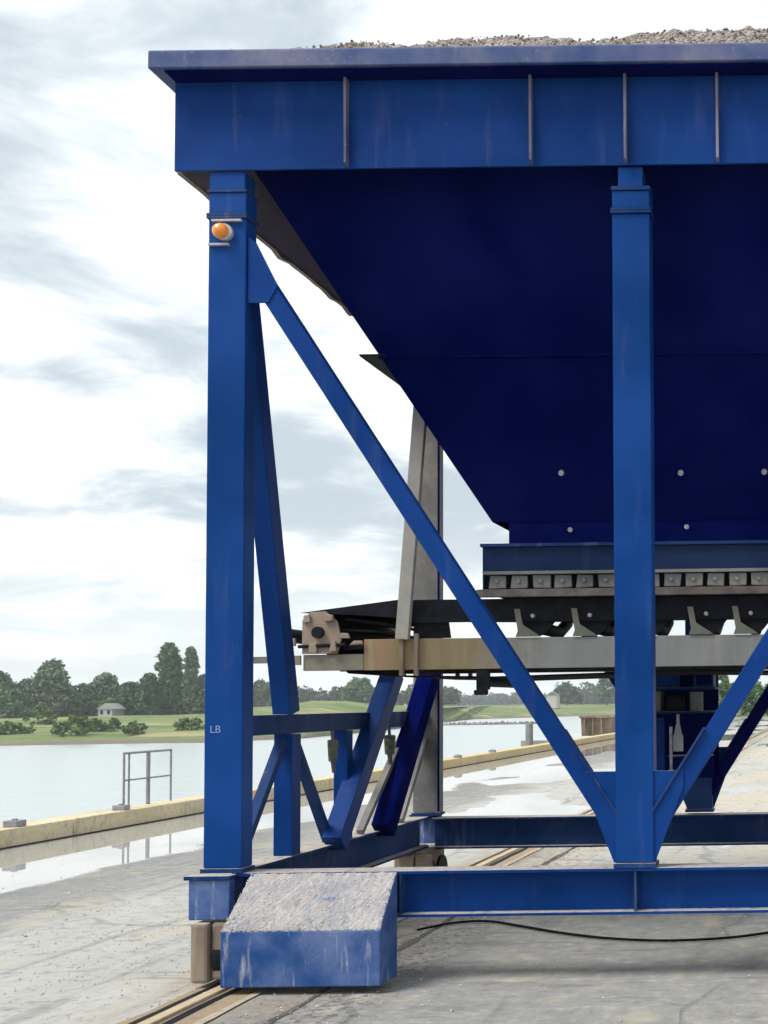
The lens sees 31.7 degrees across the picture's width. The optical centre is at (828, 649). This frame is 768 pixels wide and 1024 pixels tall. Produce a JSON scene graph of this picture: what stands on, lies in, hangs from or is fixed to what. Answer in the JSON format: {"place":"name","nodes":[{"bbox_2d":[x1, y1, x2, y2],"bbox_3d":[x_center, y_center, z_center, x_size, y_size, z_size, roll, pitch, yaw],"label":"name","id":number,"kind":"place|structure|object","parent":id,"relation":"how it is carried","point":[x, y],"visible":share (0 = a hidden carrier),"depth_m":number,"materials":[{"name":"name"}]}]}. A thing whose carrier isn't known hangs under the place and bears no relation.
{"place":"outdoors","nodes":[
{"label":"outdoors","id":0,"kind":"place"},
{"bbox_2d":[0,716,580,825],"bbox_3d":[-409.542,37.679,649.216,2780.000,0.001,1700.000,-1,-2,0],"label":"river","id":1,"kind":"structure","parent":0,"point":[38,782],"depth_m":106.04,"materials":[{"name":"grey liquid"}]},
{"bbox_2d":[443,720,536,724],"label":"stone groyne","id":2,"kind":"object","parent":1,"relation":"in","point":[484,723],"visible":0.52,"depth_m":302.55,"materials":[{"name":"grey stone"}]},
{"bbox_2d":[525,723,532,745],"bbox_3d":[-12.922,6.069,51.798,0.318,5.750,0.318,-1,-2,0],"label":"mooring pile","id":3,"kind":"object","parent":1,"relation":"in","point":[529,732],"visible":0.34,"depth_m":51.77,"materials":[{"name":"grey concrete"}]},
{"bbox_2d":[521,733,587,746],"bbox_3d":[-11.940,6.569,61.035,2.950,4.499,17.500,-1,-2,0],"label":"landing","id":4,"kind":"object","parent":1,"relation":"in","point":[545,740],"visible":0.07,"depth_m":52.53,"materials":[{"name":"grey concrete"}]},
{"bbox_2d":[579,715,614,735],"bbox_3d":[-10.929,3.603,57.005,1.450,0.940,2.000,-1,-2,0],"label":"skip","id":5,"kind":"object","parent":4,"relation":"on","point":[592,725],"visible":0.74,"depth_m":56.20,"materials":[{"name":"metal"}]},
{"bbox_2d":[0,701,749,745],"bbox_3d":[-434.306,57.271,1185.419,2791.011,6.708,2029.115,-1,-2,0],"label":"bank","id":6,"kind":"structure","parent":0,"point":[160,728],"depth_m":245.56,"materials":[{"name":"green plant"}]},
{"bbox_2d":[0,670,19,689],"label":"tree","id":7,"kind":"object","parent":6,"relation":"on","point":[6,681],"visible":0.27,"depth_m":292.31,"materials":[{"name":"green plant"}]},
{"bbox_2d":[0,687,34,717],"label":"tree","id":8,"kind":"object","parent":6,"relation":"on","point":[14,698],"visible":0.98,"depth_m":270.42,"materials":[{"name":"green plant"}]},
{"bbox_2d":[0,720,36,734],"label":"shrub","id":9,"kind":"object","parent":6,"relation":"on","point":[9,728],"visible":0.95,"depth_m":189.07,"materials":[{"name":"green plant"}]},
{"bbox_2d":[16,678,37,698],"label":"tree","id":10,"kind":"object","parent":6,"relation":"on","point":[23,684],"visible":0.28,"depth_m":294.42,"materials":[{"name":"green plant"}]},
{"bbox_2d":[22,704,57,724],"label":"shrub","id":11,"kind":"object","parent":6,"relation":"on","point":[39,712],"visible":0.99,"depth_m":225.74,"materials":[{"name":"green plant"}]},
{"bbox_2d":[26,658,75,713],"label":"tree","id":12,"kind":"object","parent":6,"relation":"on","point":[51,678],"visible":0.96,"depth_m":274.04,"materials":[{"name":"green plant"}]},
{"bbox_2d":[50,714,97,736],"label":"shrub","id":13,"kind":"object","parent":6,"relation":"on","point":[71,723],"visible":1,"depth_m":184.49,"materials":[{"name":"green plant"}]},
{"bbox_2d":[60,690,88,715],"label":"tree","id":14,"kind":"object","parent":6,"relation":"on","point":[78,706],"visible":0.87,"depth_m":278.88,"materials":[{"name":"green plant"}]},
{"bbox_2d":[80,684,105,714],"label":"tree","id":15,"kind":"object","parent":6,"relation":"on","point":[88,692],"visible":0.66,"depth_m":285.18,"materials":[{"name":"green plant"}]},
{"bbox_2d":[80,718,117,731],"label":"shrub","id":16,"kind":"object","parent":6,"relation":"on","point":[103,726],"visible":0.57,"depth_m":195.66,"materials":[{"name":"green plant"}]},
{"bbox_2d":[4,696,204,716],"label":"woodland","id":17,"kind":"object","parent":6,"relation":"on","point":[181,709],"visible":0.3,"depth_m":283.47,"materials":[{"name":"green plant"}]},
{"bbox_2d":[88,672,120,699],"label":"tree","id":18,"kind":"object","parent":6,"relation":"on","point":[107,683],"visible":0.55,"depth_m":288.25,"materials":[{"name":"green plant"}]},
{"bbox_2d":[97,703,125,715],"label":"house","id":19,"kind":"structure","parent":6,"relation":"on","point":[111,709],"depth_m":276.11,"materials":[{"name":"white"}]},
{"bbox_2d":[108,717,122,728],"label":"shrub","id":20,"kind":"object","parent":6,"relation":"on","point":[115,722],"visible":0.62,"depth_m":204.46,"materials":[{"name":"green plant"}]},
{"bbox_2d":[41,682,192,713],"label":"woodland","id":21,"kind":"object","parent":6,"relation":"on","point":[79,686],"depth_m":296.96,"materials":[{"name":"green plant"}]},
{"bbox_2d":[112,681,139,714],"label":"tree","id":22,"kind":"object","parent":6,"relation":"on","point":[125,692],"visible":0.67,"depth_m":282.20,"materials":[{"name":"green plant"}]},
{"bbox_2d":[121,720,148,734],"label":"shrub","id":23,"kind":"object","parent":6,"relation":"on","point":[134,727],"visible":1,"depth_m":185.08,"materials":[{"name":"green plant"}]},
{"bbox_2d":[134,672,163,714],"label":"tree","id":24,"kind":"object","parent":6,"relation":"on","point":[148,698],"visible":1,"depth_m":278.43,"materials":[{"name":"green plant"}]},
{"bbox_2d":[153,642,183,714],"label":"poplar","id":25,"kind":"object","parent":6,"relation":"on","point":[168,655],"visible":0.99,"depth_m":283.05,"materials":[{"name":"green plant"}]},
{"bbox_2d":[175,671,191,713],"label":"tree","id":26,"kind":"object","parent":6,"relation":"on","point":[180,694],"visible":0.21,"depth_m":286.76,"materials":[{"name":"green plant"}]},
{"bbox_2d":[173,717,204,730],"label":"shrub","id":27,"kind":"object","parent":6,"relation":"on","point":[189,724],"visible":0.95,"depth_m":198.77,"materials":[{"name":"green plant"}]},
{"bbox_2d":[180,646,200,710],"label":"poplar","id":28,"kind":"object","parent":6,"relation":"on","point":[190,678],"visible":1,"depth_m":283.06,"materials":[{"name":"green plant"}]},
{"bbox_2d":[194,674,204,712],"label":"tree","id":29,"kind":"object","parent":6,"relation":"on","point":[200,694],"visible":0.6,"depth_m":284.01,"materials":[{"name":"green plant"}]},
{"bbox_2d":[253,678,270,704],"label":"tree","id":30,"kind":"object","parent":6,"relation":"on","point":[261,692],"visible":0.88,"depth_m":428.22,"materials":[{"name":"green plant"}]},
{"bbox_2d":[253,684,461,706],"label":"woodland","id":31,"kind":"object","parent":6,"relation":"on","point":[451,695],"visible":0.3,"depth_m":562.46,"materials":[{"name":"green plant"}]},
{"bbox_2d":[340,677,374,702],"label":"tree","id":32,"kind":"object","parent":6,"relation":"on","point":[356,685],"visible":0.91,"depth_m":436.67,"materials":[{"name":"green plant"}]},
{"bbox_2d":[443,691,614,705],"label":"woodland","id":33,"kind":"object","parent":6,"relation":"on","point":[496,699],"visible":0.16,"depth_m":1102.98,"materials":[{"name":"green plant"}]},
{"bbox_2d":[546,692,559,707],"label":"farm building","id":34,"kind":"structure","parent":6,"relation":"on","point":[553,699],"depth_m":516.63,"materials":[{"name":"stone"}]},
{"bbox_2d":[553,682,583,704],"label":"tree","id":35,"kind":"object","parent":6,"relation":"on","point":[563,689],"visible":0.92,"depth_m":597.14,"materials":[{"name":"green plant"}]},
{"bbox_2d":[593,678,614,704],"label":"tree","id":36,"kind":"object","parent":6,"relation":"on","point":[604,695],"visible":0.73,"depth_m":558.40,"materials":[{"name":"green plant"}]},
{"bbox_2d":[552,678,761,704],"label":"woodland","id":37,"kind":"object","parent":6,"relation":"on","point":[590,690],"visible":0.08,"depth_m":765.90,"materials":[{"name":"green plant"}]},
{"bbox_2d":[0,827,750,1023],"bbox_3d":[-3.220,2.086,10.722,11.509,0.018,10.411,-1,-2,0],"label":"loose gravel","id":38,"kind":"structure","parent":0,"point":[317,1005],"depth_m":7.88,"materials":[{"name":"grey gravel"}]},
{"bbox_2d":[0,714,767,1023],"bbox_3d":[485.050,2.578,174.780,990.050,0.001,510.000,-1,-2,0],"label":"ground","id":39,"kind":"structure","parent":0,"point":[700,982],"depth_m":8.07,"materials":[{"name":"grey concrete"}]},
{"bbox_2d":[0,715,742,848],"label":"kerb joint","id":40,"kind":"object","parent":39,"relation":"on","point":[203,812],"visible":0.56,"depth_m":16.67,"materials":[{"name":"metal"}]},
{"bbox_2d":[0,713,749,847],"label":"quay kerb","id":41,"kind":"structure","parent":39,"relation":"on","point":[51,828],"depth_m":16.80,"materials":[{"name":"concrete"}]},
{"bbox_2d":[3,818,25,826],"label":"kerb block","id":42,"kind":"structure","parent":41,"relation":"on","point":[15,822],"depth_m":14.21,"materials":[{"name":"grey concrete"}]},
{"bbox_2d":[112,803,129,809],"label":"kerb block","id":43,"kind":"structure","parent":41,"relation":"on","point":[122,806],"depth_m":16.36,"materials":[{"name":"grey concrete"}]},
{"bbox_2d":[122,749,172,804],"bbox_3d":[-9.877,1.852,17.413,0.055,0.777,1.231,-1,-2,0],"label":"ladder railing","id":44,"kind":"object","parent":41,"relation":"on","point":[148,758],"visible":0.91,"depth_m":17.38,"materials":[{"name":"grey metal"}]},
{"bbox_2d":[117,728,767,1023],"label":"crane rail","id":45,"kind":"object","parent":39,"relation":"on","point":[196,1003],"visible":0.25,"depth_m":6.53,"materials":[{"name":"metal"}]},
{"bbox_2d":[148,42,767,987],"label":"loading hopper","id":46,"kind":"object","parent":45,"relation":"on","point":[538,274],"visible":0.98,"depth_m":7.33,"materials":[{"name":"blue paint"}]},
{"bbox_2d":[253,406,767,694],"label":"belt conveyor","id":47,"kind":"object","parent":46,"relation":"attached to","point":[377,638],"visible":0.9,"depth_m":8.21,"materials":[{"name":"metal"}]},
{"bbox_2d":[276,25,767,48],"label":"gravel heap","id":48,"kind":"object","parent":46,"relation":"on","point":[748,34],"visible":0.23,"depth_m":7.09,"materials":[{"name":"grey gravel"}]},
{"bbox_2d":[656,675,718,777],"bbox_3d":[-1.182,0.589,9.870,0.540,0.920,0.370,-1,-2,0],"label":"hydraulic unit","id":49,"kind":"object","parent":46,"relation":"attached to","point":[687,706],"visible":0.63,"depth_m":9.78,"materials":[{"name":"blue paint"}]},
{"bbox_2d":[263,735,767,1023],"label":"slab joint","id":50,"kind":"object","parent":39,"relation":"on","point":[402,946],"visible":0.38,"depth_m":8.02,"materials":[{"name":"grey concrete"}]},
{"bbox_2d":[417,920,767,941],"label":"cable","id":51,"kind":"object","parent":39,"relation":"on","point":[609,938],"visible":1,"depth_m":8.14,"materials":[{"name":"black rubber"}]},
{"bbox_2d":[718,675,733,705],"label":"yard tree","id":52,"kind":"object","parent":39,"relation":"on","point":[724,686],"visible":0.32,"depth_m":117.30,"materials":[{"name":"green plant"}]},
{"bbox_2d":[738,684,765,714],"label":"yard tree","id":53,"kind":"object","parent":39,"relation":"on","point":[752,698],"visible":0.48,"depth_m":130.60,"materials":[{"name":"green plant"}]},
{"bbox_2d":[755,682,767,714],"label":"yard tree","id":54,"kind":"object","parent":39,"relation":"on","point":[761,689],"visible":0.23,"depth_m":127.30,"materials":[{"name":"green plant"}]},
{"bbox_2d":[0,0,767,704],"label":"sky","id":55,"kind":"structure","parent":0,"point":[104,248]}
]}

